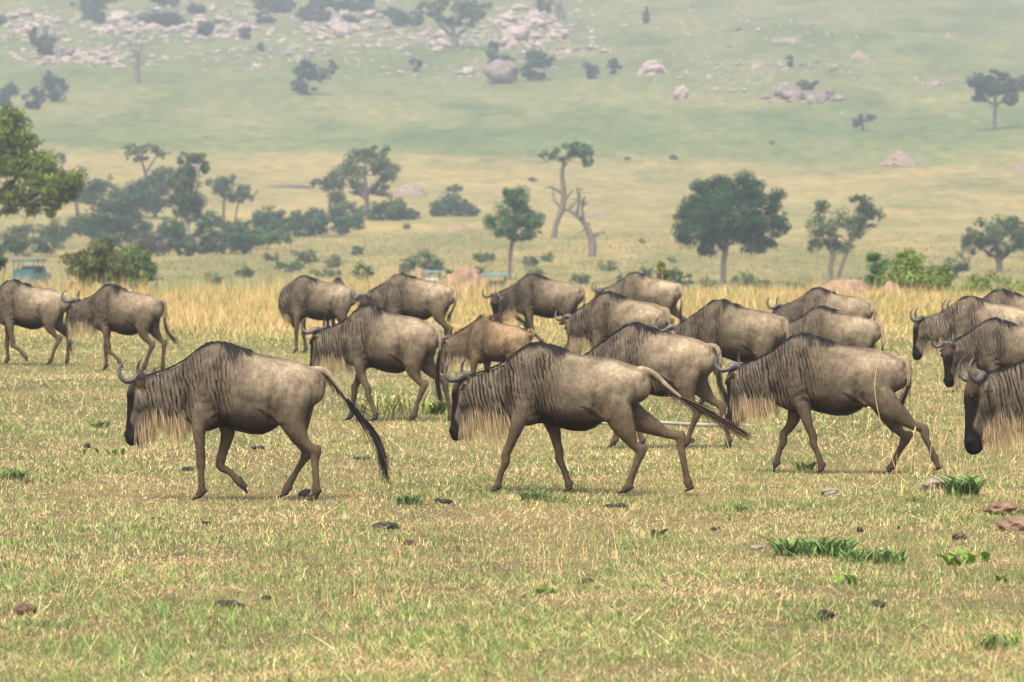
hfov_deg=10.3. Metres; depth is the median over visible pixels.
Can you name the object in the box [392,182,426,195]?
termite mound
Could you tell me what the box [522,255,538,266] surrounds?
bush
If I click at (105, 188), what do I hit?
bush
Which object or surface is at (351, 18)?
hill scrub
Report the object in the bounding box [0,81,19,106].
hill bush
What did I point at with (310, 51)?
boulder
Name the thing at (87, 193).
thin tree
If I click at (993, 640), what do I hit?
grass tuft
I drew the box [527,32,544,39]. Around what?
boulder
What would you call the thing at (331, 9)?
boulder
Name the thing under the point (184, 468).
dung
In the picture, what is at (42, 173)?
tree
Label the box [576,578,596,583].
dung
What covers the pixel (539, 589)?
grass tuft
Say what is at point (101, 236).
bush
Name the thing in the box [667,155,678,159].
shrub
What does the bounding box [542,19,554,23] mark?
boulder
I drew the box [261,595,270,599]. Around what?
dung
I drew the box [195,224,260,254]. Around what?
bush
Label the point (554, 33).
boulder
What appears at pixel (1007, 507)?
rock
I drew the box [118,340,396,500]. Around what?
wildebeest
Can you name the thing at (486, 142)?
ground
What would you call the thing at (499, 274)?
safari vehicle
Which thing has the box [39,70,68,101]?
hill bush
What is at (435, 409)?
leafy plant
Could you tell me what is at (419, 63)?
hill bush
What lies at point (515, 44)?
boulder
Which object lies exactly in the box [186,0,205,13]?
hill scrub
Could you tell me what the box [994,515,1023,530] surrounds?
rock
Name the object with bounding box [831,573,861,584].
leafy plant
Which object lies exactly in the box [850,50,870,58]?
termite mound
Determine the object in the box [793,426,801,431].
rock
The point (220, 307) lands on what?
tall grass
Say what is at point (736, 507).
grass tuft
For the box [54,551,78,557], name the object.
grass tuft
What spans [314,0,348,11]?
hill scrub
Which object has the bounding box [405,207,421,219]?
bush
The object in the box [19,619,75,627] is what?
grass tuft
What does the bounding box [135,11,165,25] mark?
hill scrub
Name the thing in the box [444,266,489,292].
termite mound
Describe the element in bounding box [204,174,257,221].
tree
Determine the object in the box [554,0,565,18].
boulder
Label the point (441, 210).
bush
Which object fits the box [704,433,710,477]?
long grass
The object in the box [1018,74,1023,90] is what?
hill bush
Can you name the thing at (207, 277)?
bush
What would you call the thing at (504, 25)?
boulder
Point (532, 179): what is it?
shrub
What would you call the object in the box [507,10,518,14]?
boulder
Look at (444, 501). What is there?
dung
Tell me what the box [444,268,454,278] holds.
bush
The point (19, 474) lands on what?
grass tuft
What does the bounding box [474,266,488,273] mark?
bush
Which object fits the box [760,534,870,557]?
grass tuft
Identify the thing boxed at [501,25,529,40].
boulder
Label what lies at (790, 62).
hill bush
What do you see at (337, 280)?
wildebeest
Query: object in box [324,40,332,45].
boulder
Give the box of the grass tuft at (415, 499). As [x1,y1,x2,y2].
[390,493,431,504]
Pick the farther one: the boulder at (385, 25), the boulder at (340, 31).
the boulder at (385, 25)
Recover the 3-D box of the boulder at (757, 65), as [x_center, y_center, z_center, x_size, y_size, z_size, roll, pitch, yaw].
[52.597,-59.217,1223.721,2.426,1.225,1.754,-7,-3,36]
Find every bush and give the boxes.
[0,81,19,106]
[0,222,64,256]
[0,247,7,282]
[21,85,47,109]
[27,25,59,55]
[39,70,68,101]
[39,216,73,241]
[58,236,136,291]
[65,211,95,235]
[77,174,119,203]
[82,198,153,242]
[91,230,126,246]
[98,177,166,213]
[117,242,158,291]
[130,237,163,253]
[131,231,173,256]
[154,215,184,238]
[167,217,220,256]
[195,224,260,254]
[197,20,216,36]
[201,209,224,228]
[203,272,224,284]
[219,218,248,232]
[230,219,265,237]
[234,265,253,277]
[236,228,294,249]
[237,26,251,39]
[250,205,282,229]
[254,42,264,50]
[261,251,278,261]
[266,209,308,231]
[273,259,304,271]
[288,58,331,94]
[289,211,364,236]
[291,248,318,262]
[302,207,325,227]
[309,265,341,277]
[322,254,343,267]
[326,199,366,227]
[328,59,338,74]
[348,260,373,287]
[350,245,364,254]
[365,196,413,220]
[389,11,406,26]
[398,248,446,277]
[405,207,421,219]
[408,58,423,71]
[428,199,448,216]
[437,189,472,216]
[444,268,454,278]
[445,183,463,191]
[460,203,482,216]
[472,251,496,262]
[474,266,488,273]
[484,41,498,63]
[487,51,515,61]
[519,48,556,79]
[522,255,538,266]
[523,266,545,275]
[536,0,553,12]
[539,250,554,261]
[568,273,590,283]
[581,62,599,78]
[597,260,618,270]
[606,58,623,74]
[614,271,632,282]
[637,267,653,275]
[641,7,650,23]
[652,260,673,280]
[668,266,693,291]
[698,276,715,287]
[732,272,759,286]
[756,279,774,289]
[782,280,803,289]
[784,54,793,66]
[795,79,818,89]
[861,251,892,289]
[873,248,957,295]
[942,251,971,277]
[955,270,1023,293]
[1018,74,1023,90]
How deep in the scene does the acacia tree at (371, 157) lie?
706.63 m
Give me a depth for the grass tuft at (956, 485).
49.95 m
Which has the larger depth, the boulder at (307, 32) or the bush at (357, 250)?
the boulder at (307, 32)
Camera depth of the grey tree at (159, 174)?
692.38 m
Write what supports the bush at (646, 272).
on the ground at (486, 142)
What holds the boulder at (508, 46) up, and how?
on the ground at (486, 142)
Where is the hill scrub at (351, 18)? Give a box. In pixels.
[341,13,361,22]
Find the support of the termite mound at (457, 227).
on the ground at (486, 142)
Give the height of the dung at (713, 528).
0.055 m
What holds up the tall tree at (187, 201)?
on the ground at (486, 142)
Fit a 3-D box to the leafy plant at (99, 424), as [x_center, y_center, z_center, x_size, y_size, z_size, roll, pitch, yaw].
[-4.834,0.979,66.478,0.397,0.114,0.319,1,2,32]
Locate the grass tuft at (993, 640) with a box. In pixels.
[963,630,1023,650]
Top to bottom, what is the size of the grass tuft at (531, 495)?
0.118 m
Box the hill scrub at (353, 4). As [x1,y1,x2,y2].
[338,0,374,10]
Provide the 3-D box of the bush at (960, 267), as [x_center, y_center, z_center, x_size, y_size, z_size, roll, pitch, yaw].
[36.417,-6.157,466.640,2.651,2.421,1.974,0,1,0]
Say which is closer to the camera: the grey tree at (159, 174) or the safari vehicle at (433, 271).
the safari vehicle at (433, 271)
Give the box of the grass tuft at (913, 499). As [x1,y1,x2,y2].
[902,496,931,503]
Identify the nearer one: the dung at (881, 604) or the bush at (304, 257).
the dung at (881, 604)
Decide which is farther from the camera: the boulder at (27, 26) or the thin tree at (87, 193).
the boulder at (27, 26)
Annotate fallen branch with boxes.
[599,421,760,426]
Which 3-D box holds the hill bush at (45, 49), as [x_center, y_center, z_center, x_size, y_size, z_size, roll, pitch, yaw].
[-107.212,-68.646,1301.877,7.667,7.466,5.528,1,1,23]
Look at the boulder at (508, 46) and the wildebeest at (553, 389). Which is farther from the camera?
the boulder at (508, 46)
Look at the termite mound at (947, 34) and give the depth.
1329.80 m
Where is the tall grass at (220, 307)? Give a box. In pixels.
[0,269,1023,333]
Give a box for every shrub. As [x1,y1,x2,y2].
[403,223,410,228]
[527,177,538,181]
[666,256,676,262]
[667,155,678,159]
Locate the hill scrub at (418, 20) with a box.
[391,10,426,26]
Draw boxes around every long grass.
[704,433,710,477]
[723,417,734,478]
[874,326,899,479]
[911,426,915,472]
[928,415,936,474]
[939,408,942,470]
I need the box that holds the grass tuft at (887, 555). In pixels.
[831,547,915,564]
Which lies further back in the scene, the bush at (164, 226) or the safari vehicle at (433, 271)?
the bush at (164, 226)
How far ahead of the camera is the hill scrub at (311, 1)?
1518.87 m
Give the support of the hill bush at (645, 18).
on the ground at (486, 142)
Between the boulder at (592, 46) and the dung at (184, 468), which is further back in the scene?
the boulder at (592, 46)
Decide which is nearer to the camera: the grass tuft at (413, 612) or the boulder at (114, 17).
the grass tuft at (413, 612)
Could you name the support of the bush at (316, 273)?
on the ground at (486, 142)
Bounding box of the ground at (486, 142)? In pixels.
[0,0,1023,681]
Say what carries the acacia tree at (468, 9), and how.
on the ground at (486, 142)
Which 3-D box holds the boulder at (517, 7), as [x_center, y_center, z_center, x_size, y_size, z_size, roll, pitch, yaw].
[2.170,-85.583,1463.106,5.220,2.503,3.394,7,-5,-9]
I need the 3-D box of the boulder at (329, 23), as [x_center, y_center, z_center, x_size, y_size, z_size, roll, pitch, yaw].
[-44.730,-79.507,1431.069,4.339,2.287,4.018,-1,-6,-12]
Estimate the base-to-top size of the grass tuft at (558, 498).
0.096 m
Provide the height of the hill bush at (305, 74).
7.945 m
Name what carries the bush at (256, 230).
on the ground at (486, 142)
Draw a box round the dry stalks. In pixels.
[0,335,1023,681]
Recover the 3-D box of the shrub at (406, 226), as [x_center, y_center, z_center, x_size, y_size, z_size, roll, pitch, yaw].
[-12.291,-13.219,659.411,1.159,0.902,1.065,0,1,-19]
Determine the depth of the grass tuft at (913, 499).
48.89 m
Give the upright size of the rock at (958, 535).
0.077 m
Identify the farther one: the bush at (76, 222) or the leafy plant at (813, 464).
the bush at (76, 222)
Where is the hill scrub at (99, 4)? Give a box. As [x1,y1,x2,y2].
[69,0,107,9]
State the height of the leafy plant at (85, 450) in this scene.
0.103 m
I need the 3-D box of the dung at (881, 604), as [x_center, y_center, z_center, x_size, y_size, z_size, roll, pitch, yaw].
[2.367,1.698,36.677,0.113,0.059,0.102,0,1,20]
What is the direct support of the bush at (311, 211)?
on the ground at (486, 142)
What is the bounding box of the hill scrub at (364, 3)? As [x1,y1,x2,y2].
[352,0,377,11]
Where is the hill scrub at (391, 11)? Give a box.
[378,6,406,17]
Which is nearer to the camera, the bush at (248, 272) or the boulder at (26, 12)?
the bush at (248, 272)
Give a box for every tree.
[0,102,90,220]
[55,153,66,166]
[69,178,106,216]
[120,142,170,176]
[120,166,173,217]
[127,42,145,82]
[159,151,211,236]
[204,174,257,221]
[309,144,401,216]
[318,179,348,214]
[413,0,492,48]
[480,183,546,279]
[537,141,594,237]
[565,187,605,256]
[670,170,791,283]
[805,194,886,281]
[959,214,1023,271]
[965,69,1020,129]
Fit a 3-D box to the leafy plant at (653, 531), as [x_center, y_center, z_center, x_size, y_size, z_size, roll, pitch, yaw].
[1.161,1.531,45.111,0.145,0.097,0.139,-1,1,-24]
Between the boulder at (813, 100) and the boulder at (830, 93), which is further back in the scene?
the boulder at (830, 93)
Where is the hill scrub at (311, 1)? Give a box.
[305,0,317,9]
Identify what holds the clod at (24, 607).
on the ground at (486, 142)
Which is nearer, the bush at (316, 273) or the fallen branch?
the fallen branch
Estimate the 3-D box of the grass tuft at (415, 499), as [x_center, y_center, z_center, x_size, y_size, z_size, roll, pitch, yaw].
[-0.876,1.375,49.282,0.386,0.122,0.362,0,1,0]
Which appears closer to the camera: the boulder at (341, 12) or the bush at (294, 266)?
the bush at (294, 266)
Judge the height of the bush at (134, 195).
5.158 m
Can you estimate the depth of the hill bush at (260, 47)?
1331.88 m
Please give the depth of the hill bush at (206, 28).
1405.51 m
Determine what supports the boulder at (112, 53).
on the ground at (486, 142)
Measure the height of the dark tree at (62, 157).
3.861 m
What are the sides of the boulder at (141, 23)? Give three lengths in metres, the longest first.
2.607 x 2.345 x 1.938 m
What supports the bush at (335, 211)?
on the ground at (486, 142)
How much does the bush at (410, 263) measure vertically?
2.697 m
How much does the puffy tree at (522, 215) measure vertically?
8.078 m
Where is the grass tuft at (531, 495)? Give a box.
[513,490,549,500]
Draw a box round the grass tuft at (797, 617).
[780,614,827,621]
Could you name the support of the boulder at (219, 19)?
on the ground at (486, 142)
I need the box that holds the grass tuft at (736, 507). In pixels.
[728,503,751,511]
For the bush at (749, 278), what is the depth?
440.44 m
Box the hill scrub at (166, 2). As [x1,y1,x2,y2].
[151,0,180,6]
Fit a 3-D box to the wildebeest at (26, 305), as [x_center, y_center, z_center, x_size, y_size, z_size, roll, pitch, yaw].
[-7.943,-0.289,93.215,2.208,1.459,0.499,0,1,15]
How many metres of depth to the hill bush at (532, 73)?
1220.79 m
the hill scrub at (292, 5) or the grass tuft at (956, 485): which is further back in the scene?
the hill scrub at (292, 5)
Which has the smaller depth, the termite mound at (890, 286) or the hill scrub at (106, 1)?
the termite mound at (890, 286)
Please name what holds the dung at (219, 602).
on the ground at (486, 142)
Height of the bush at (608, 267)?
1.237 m
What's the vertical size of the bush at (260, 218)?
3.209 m
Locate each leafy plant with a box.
[74,447,98,454]
[85,420,114,427]
[104,448,124,454]
[420,402,446,414]
[650,529,668,536]
[786,460,815,470]
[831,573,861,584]
[937,552,977,565]
[957,548,989,562]
[995,574,1007,581]
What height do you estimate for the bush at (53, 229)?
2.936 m
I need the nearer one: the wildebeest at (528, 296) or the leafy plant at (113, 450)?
the leafy plant at (113, 450)
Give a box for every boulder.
[5,12,19,18]
[18,9,35,15]
[21,21,39,31]
[60,47,74,55]
[96,27,111,32]
[99,53,107,58]
[106,10,132,24]
[107,51,116,55]
[117,20,127,23]
[123,28,133,32]
[136,21,145,26]
[179,23,195,29]
[196,18,207,28]
[206,4,217,12]
[214,16,226,22]
[232,20,243,26]
[251,63,261,67]
[277,51,290,55]
[304,30,311,34]
[305,48,314,53]
[314,32,329,40]
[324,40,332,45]
[325,7,334,12]
[326,20,339,27]
[330,22,347,29]
[334,25,352,37]
[339,10,349,16]
[351,24,361,31]
[361,23,372,29]
[363,10,375,17]
[381,21,390,28]
[396,70,403,74]
[424,29,438,37]
[437,29,449,37]
[455,70,464,74]
[463,66,473,74]
[479,25,487,28]
[481,32,488,36]
[483,59,519,82]
[491,37,500,43]
[492,18,504,27]
[497,13,516,22]
[499,36,515,45]
[501,23,513,28]
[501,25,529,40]
[505,45,512,48]
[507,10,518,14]
[511,3,529,10]
[512,41,518,46]
[520,16,545,28]
[525,10,542,18]
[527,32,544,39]
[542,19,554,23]
[545,28,568,39]
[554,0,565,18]
[586,44,598,48]
[598,48,608,52]
[636,60,667,74]
[673,86,688,98]
[751,63,761,67]
[759,95,769,98]
[773,85,785,96]
[780,86,806,99]
[787,98,795,102]
[808,96,818,104]
[817,93,828,99]
[822,90,837,98]
[829,65,835,70]
[829,95,841,101]
[931,81,940,86]
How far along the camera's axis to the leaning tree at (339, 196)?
714.06 m
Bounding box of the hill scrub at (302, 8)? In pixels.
[292,3,330,19]
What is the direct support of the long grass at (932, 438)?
on the ground at (486, 142)
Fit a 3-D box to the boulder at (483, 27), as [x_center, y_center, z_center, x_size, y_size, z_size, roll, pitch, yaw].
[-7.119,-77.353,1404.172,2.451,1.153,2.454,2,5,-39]
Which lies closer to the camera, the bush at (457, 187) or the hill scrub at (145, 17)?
the bush at (457, 187)
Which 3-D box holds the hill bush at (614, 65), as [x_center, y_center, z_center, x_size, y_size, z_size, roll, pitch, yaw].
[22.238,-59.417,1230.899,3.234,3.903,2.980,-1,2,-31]
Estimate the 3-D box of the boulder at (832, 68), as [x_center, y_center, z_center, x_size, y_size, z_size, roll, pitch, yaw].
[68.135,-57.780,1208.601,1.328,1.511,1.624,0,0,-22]
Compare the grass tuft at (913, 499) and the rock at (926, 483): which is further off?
the rock at (926, 483)
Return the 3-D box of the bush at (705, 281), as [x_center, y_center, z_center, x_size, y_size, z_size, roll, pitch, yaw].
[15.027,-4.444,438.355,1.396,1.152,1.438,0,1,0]
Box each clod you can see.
[12,603,36,614]
[22,477,33,482]
[404,539,415,545]
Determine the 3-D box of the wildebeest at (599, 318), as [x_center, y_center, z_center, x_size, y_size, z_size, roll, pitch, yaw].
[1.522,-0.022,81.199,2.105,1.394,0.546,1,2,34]
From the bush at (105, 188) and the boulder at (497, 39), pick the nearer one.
the bush at (105, 188)
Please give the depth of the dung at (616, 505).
49.22 m
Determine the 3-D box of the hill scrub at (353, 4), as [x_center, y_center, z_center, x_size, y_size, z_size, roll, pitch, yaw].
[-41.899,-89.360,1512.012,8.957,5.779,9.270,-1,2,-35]
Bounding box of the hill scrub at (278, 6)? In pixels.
[253,0,291,12]
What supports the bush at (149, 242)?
on the ground at (486, 142)
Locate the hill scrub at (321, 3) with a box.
[313,0,351,9]
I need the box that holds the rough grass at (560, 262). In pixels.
[0,229,1023,293]
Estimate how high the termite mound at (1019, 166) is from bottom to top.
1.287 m
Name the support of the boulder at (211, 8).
on the ground at (486, 142)
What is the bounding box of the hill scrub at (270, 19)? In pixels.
[253,10,276,23]
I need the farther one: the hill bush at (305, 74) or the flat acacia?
the hill bush at (305, 74)
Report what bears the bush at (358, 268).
on the ground at (486, 142)
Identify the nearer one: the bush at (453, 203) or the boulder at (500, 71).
the bush at (453, 203)
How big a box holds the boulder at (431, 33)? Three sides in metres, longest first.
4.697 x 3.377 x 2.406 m
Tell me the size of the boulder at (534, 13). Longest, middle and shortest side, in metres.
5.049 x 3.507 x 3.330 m
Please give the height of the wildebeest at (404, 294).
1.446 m
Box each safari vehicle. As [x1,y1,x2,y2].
[12,259,50,285]
[118,277,165,292]
[414,270,441,281]
[481,273,507,289]
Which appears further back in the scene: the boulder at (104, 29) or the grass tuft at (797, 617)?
the boulder at (104, 29)
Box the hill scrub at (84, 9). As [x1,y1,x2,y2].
[77,3,105,19]
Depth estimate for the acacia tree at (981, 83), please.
1028.03 m
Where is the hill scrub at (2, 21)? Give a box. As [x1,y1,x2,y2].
[0,14,7,24]
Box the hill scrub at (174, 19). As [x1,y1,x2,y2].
[147,9,187,26]
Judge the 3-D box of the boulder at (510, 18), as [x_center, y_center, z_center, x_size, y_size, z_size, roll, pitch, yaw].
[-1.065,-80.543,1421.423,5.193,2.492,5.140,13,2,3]
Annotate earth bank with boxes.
[269,184,316,187]
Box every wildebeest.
[0,279,88,363]
[61,283,182,370]
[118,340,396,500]
[276,275,359,352]
[301,304,451,421]
[325,277,352,326]
[350,272,458,335]
[440,311,534,373]
[443,341,760,493]
[482,273,586,349]
[555,291,672,353]
[579,322,748,448]
[591,271,686,332]
[654,298,792,404]
[714,332,942,473]
[766,287,879,348]
[771,306,887,350]
[910,295,1023,391]
[931,317,1023,390]
[941,288,1023,311]
[957,356,1023,460]
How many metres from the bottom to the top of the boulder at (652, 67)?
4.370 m
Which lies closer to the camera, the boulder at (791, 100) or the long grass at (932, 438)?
the long grass at (932, 438)
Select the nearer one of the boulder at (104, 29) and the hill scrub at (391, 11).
the boulder at (104, 29)
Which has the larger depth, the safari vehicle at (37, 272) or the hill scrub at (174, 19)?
the hill scrub at (174, 19)
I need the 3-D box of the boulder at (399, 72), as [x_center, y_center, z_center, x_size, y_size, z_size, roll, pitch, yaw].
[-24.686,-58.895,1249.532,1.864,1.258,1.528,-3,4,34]
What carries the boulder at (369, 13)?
on the ground at (486, 142)
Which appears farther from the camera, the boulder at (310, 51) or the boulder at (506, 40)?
the boulder at (506, 40)
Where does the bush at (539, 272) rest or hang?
on the ground at (486, 142)
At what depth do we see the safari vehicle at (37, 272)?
438.03 m
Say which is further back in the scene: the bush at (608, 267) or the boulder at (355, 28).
the boulder at (355, 28)
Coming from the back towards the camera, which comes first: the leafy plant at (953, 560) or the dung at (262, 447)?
the dung at (262, 447)
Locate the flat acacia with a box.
[852,113,877,129]
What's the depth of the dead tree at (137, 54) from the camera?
1198.30 m
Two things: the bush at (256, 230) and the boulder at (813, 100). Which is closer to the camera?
the bush at (256, 230)
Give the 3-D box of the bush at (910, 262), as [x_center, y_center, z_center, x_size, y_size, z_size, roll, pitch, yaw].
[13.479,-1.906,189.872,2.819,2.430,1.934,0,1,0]
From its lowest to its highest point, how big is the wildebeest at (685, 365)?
1.363 m
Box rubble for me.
[0,0,974,112]
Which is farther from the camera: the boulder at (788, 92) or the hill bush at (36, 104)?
the boulder at (788, 92)
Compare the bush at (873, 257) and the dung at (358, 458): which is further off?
the bush at (873, 257)
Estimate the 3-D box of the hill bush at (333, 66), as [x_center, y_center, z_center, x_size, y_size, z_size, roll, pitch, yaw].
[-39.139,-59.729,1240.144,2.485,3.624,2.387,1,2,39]
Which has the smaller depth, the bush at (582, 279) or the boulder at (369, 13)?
the bush at (582, 279)
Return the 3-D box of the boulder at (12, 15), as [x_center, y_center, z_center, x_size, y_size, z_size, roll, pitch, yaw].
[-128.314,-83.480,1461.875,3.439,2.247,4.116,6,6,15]
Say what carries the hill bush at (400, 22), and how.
on the ground at (486, 142)
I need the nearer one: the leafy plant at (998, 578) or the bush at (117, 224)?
the leafy plant at (998, 578)
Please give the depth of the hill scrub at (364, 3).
1499.95 m
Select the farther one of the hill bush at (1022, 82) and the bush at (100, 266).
the hill bush at (1022, 82)
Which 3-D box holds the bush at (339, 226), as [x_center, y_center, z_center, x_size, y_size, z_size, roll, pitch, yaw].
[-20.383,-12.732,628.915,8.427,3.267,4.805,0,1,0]
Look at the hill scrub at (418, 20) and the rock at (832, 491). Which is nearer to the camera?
the rock at (832, 491)
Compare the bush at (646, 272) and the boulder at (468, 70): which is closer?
the bush at (646, 272)
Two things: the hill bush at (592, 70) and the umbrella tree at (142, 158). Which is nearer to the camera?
the umbrella tree at (142, 158)
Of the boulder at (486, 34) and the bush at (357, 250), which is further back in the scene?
the boulder at (486, 34)
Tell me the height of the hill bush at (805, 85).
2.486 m
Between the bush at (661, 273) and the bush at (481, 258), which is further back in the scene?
the bush at (481, 258)
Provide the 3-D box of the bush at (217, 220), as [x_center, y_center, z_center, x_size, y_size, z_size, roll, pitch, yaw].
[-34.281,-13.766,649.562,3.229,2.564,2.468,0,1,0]
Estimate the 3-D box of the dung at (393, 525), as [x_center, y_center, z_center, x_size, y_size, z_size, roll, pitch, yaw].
[-1.015,1.480,45.643,0.231,0.067,0.284,0,1,0]
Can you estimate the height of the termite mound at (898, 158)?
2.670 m
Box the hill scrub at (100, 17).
[92,12,107,23]
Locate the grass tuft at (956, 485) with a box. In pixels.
[931,473,992,496]
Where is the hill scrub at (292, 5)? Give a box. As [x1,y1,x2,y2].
[260,0,298,10]
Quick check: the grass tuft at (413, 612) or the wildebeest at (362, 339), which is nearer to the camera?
the grass tuft at (413, 612)
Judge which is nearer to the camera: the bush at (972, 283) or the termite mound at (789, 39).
the bush at (972, 283)
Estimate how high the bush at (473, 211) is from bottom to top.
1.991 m
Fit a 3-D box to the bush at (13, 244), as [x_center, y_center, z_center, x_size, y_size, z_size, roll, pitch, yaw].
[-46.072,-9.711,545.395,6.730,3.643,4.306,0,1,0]
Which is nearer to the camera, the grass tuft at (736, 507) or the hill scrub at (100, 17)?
the grass tuft at (736, 507)
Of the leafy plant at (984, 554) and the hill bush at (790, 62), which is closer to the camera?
the leafy plant at (984, 554)
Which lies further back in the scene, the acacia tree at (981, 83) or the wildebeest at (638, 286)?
the acacia tree at (981, 83)
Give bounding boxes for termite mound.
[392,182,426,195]
[411,268,425,279]
[442,223,473,230]
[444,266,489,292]
[585,212,605,217]
[773,37,805,42]
[821,279,872,297]
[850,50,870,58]
[873,281,906,293]
[877,150,917,165]
[943,32,952,36]
[1011,162,1023,169]
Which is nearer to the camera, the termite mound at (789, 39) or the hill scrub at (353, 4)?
the termite mound at (789, 39)
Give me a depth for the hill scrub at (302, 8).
1475.89 m
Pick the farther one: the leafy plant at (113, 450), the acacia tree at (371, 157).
the acacia tree at (371, 157)
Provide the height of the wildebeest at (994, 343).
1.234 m
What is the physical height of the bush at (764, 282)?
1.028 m
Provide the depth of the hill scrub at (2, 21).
1418.84 m
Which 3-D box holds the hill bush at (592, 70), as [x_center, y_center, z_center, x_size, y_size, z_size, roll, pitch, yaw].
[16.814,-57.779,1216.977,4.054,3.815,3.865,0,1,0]
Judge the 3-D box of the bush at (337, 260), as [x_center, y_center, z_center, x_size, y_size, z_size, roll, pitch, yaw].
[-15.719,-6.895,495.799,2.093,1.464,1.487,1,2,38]
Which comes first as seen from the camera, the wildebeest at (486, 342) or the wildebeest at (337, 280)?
the wildebeest at (486, 342)
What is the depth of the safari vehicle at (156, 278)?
394.73 m
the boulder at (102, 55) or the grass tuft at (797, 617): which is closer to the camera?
the grass tuft at (797, 617)
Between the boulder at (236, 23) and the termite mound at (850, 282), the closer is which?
the termite mound at (850, 282)
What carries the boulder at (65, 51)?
on the ground at (486, 142)
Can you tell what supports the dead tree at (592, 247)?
on the ground at (486, 142)
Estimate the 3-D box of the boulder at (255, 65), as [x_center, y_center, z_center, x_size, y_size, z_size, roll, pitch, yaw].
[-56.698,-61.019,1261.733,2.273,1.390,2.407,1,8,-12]
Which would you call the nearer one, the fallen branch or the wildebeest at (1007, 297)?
the fallen branch
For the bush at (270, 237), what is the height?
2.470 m
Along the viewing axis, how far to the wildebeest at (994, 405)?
46.85 m
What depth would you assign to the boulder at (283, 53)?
1310.85 m
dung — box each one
[181,466,193,470]
[201,520,210,524]
[214,600,245,607]
[250,445,264,449]
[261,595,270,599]
[298,489,310,496]
[353,456,369,459]
[372,522,399,528]
[434,498,452,503]
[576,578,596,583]
[603,503,628,507]
[710,526,719,530]
[817,609,834,620]
[869,600,886,607]
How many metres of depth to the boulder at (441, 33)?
1365.57 m
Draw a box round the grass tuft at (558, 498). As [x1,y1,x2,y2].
[539,493,573,501]
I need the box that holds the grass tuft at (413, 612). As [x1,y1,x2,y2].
[401,610,423,615]
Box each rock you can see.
[749,544,762,548]
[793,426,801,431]
[821,488,842,495]
[918,476,955,489]
[952,531,966,539]
[983,501,1016,514]
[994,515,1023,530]
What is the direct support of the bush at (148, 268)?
on the ground at (486, 142)
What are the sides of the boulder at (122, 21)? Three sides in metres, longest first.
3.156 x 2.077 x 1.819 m
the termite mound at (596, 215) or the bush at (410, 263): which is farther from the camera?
the termite mound at (596, 215)
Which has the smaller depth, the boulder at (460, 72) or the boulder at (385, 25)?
the boulder at (460, 72)
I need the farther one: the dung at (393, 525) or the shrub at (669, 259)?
the shrub at (669, 259)
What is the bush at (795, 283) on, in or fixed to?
on the ground at (486, 142)
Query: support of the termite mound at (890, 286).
on the ground at (486, 142)
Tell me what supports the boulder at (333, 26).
on the ground at (486, 142)
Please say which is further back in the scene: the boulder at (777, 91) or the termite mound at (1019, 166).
the boulder at (777, 91)
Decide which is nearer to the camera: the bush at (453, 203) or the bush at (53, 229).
the bush at (53, 229)
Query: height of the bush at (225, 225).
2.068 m
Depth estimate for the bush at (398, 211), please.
695.22 m
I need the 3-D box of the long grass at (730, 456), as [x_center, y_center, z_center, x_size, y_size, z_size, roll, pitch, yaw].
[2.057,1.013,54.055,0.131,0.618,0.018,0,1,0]
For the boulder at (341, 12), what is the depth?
1480.51 m
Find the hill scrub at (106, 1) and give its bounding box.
[100,0,120,2]
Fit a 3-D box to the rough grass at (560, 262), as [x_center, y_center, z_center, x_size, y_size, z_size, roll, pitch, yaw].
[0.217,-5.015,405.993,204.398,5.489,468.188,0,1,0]
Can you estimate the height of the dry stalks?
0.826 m
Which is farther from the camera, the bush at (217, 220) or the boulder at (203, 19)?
the boulder at (203, 19)
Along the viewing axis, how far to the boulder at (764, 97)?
1135.28 m
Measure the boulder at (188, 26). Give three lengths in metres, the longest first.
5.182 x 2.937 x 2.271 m
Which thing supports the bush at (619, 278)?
on the ground at (486, 142)
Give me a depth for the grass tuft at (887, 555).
41.27 m
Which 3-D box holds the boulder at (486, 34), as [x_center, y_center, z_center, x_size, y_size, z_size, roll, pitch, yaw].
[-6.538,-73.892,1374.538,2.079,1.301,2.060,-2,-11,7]
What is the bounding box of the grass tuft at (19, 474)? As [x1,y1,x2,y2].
[0,468,29,479]
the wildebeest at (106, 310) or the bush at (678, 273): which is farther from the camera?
the bush at (678, 273)
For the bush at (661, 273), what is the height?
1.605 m
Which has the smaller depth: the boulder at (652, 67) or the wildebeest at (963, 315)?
the wildebeest at (963, 315)
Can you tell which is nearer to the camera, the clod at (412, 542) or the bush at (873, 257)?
the clod at (412, 542)
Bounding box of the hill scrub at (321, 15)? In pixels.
[298,6,330,21]
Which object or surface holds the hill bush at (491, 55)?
on the ground at (486, 142)
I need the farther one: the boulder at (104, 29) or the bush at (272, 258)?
the boulder at (104, 29)
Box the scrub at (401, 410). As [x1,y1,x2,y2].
[335,389,442,418]
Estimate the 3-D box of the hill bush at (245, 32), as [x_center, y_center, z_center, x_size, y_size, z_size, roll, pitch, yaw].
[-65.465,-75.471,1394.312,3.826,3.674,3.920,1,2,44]
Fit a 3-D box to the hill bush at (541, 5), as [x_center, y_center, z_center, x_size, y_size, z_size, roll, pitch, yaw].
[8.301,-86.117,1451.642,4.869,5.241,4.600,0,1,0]
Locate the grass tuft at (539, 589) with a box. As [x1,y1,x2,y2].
[533,586,559,593]
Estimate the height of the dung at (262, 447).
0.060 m
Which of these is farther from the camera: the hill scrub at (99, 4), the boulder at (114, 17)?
the hill scrub at (99, 4)

